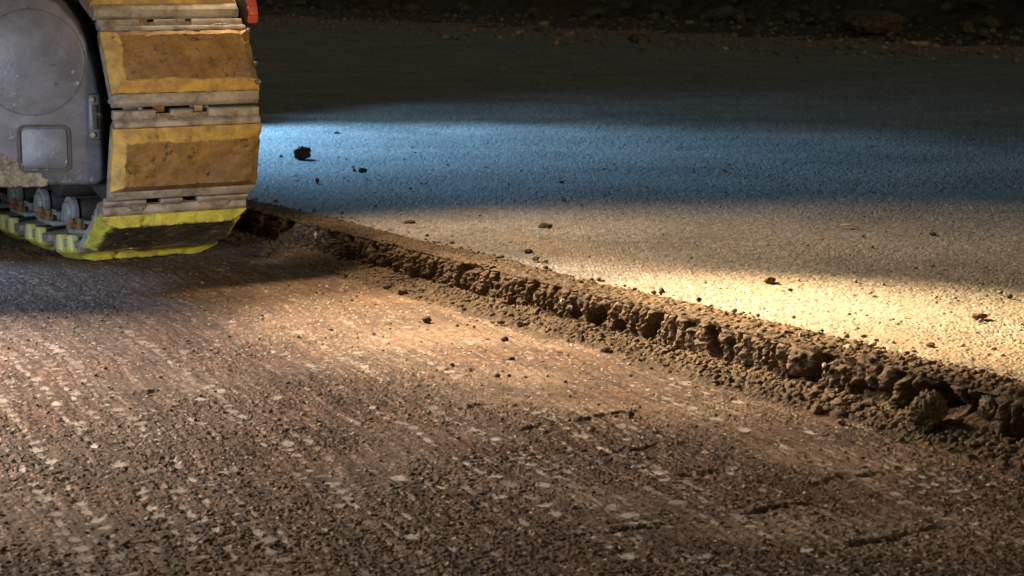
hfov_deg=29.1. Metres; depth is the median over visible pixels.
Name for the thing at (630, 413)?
stone
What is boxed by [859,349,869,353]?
stone
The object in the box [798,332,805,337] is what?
stone
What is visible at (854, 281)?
road grit
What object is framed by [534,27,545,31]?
rock
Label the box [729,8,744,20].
rock
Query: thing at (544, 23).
rock
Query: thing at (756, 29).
rock
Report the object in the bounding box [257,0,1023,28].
bank rubble
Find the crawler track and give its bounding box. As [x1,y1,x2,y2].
[0,0,261,260]
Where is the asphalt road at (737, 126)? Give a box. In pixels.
[189,16,1023,385]
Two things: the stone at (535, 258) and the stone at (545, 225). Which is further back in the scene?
the stone at (545, 225)
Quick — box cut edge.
[195,199,1023,472]
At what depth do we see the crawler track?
4.04 m
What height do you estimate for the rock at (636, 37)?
0.094 m
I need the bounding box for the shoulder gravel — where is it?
[188,2,1023,67]
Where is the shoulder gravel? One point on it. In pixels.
(680, 48)
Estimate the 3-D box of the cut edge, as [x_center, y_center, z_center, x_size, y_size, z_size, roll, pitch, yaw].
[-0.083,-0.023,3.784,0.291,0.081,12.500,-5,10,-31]
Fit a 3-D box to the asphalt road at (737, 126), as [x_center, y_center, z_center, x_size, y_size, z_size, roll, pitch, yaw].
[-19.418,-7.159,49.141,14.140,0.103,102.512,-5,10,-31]
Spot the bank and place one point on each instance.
(1009, 14)
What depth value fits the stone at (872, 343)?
2.90 m
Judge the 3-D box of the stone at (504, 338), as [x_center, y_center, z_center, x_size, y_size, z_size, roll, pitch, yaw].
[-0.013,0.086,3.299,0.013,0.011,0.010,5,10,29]
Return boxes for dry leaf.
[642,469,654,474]
[838,224,858,227]
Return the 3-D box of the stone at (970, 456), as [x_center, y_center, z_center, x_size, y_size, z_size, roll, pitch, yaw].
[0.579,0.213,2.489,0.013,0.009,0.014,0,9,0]
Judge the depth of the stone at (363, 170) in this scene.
5.52 m
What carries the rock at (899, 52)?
on the asphalt road at (737, 126)
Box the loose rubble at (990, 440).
[230,227,1023,465]
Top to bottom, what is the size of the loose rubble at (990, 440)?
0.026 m
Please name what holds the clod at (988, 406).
on the cut edge
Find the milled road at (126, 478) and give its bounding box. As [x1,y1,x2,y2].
[0,230,1023,575]
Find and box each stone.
[358,168,367,172]
[404,220,414,223]
[422,316,431,322]
[500,336,508,341]
[524,249,532,252]
[532,256,539,260]
[538,223,552,228]
[627,411,633,416]
[658,287,664,293]
[763,277,775,282]
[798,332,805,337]
[843,344,852,349]
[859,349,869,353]
[869,341,876,345]
[926,342,934,347]
[966,454,975,459]
[971,313,987,319]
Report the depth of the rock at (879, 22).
17.95 m
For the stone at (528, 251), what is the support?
on the asphalt road at (737, 126)
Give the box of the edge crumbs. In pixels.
[246,197,1020,390]
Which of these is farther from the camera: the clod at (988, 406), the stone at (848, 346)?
the stone at (848, 346)
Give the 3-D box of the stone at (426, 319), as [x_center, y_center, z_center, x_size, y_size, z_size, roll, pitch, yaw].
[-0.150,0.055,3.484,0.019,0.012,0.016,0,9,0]
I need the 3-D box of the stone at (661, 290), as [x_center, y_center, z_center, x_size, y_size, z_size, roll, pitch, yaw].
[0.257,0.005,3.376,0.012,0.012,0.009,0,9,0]
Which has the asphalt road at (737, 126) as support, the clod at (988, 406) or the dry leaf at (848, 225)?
the dry leaf at (848, 225)
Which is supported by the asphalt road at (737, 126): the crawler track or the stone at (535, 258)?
the stone at (535, 258)
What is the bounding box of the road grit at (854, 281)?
[258,85,1023,365]
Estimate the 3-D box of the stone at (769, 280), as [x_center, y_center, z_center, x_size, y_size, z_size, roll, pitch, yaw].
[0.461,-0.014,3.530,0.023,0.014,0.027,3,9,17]
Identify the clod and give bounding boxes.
[905,389,949,434]
[977,384,1017,421]
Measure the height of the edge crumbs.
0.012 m
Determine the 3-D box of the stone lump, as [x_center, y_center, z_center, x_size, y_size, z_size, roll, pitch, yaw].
[-0.632,-0.407,5.953,0.055,0.045,0.043,0,9,0]
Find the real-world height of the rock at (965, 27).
0.125 m
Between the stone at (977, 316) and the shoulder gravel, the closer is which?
the stone at (977, 316)
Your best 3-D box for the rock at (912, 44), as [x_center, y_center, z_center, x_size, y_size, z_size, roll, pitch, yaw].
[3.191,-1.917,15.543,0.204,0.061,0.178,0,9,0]
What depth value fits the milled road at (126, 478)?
2.51 m
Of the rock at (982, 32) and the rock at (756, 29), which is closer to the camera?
the rock at (982, 32)
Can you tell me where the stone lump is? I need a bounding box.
[294,146,310,158]
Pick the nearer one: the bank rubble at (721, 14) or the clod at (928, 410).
the clod at (928, 410)
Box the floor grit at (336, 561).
[0,247,1023,571]
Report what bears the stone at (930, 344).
on the asphalt road at (737, 126)
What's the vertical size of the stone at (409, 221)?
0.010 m
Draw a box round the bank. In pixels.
[256,0,1023,46]
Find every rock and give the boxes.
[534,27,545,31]
[537,21,548,25]
[628,33,650,42]
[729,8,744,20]
[749,25,764,35]
[835,9,903,34]
[890,50,901,54]
[904,41,928,47]
[958,21,974,32]
[974,27,990,37]
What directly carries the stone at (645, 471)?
on the milled road at (126, 478)
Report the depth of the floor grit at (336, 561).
2.34 m

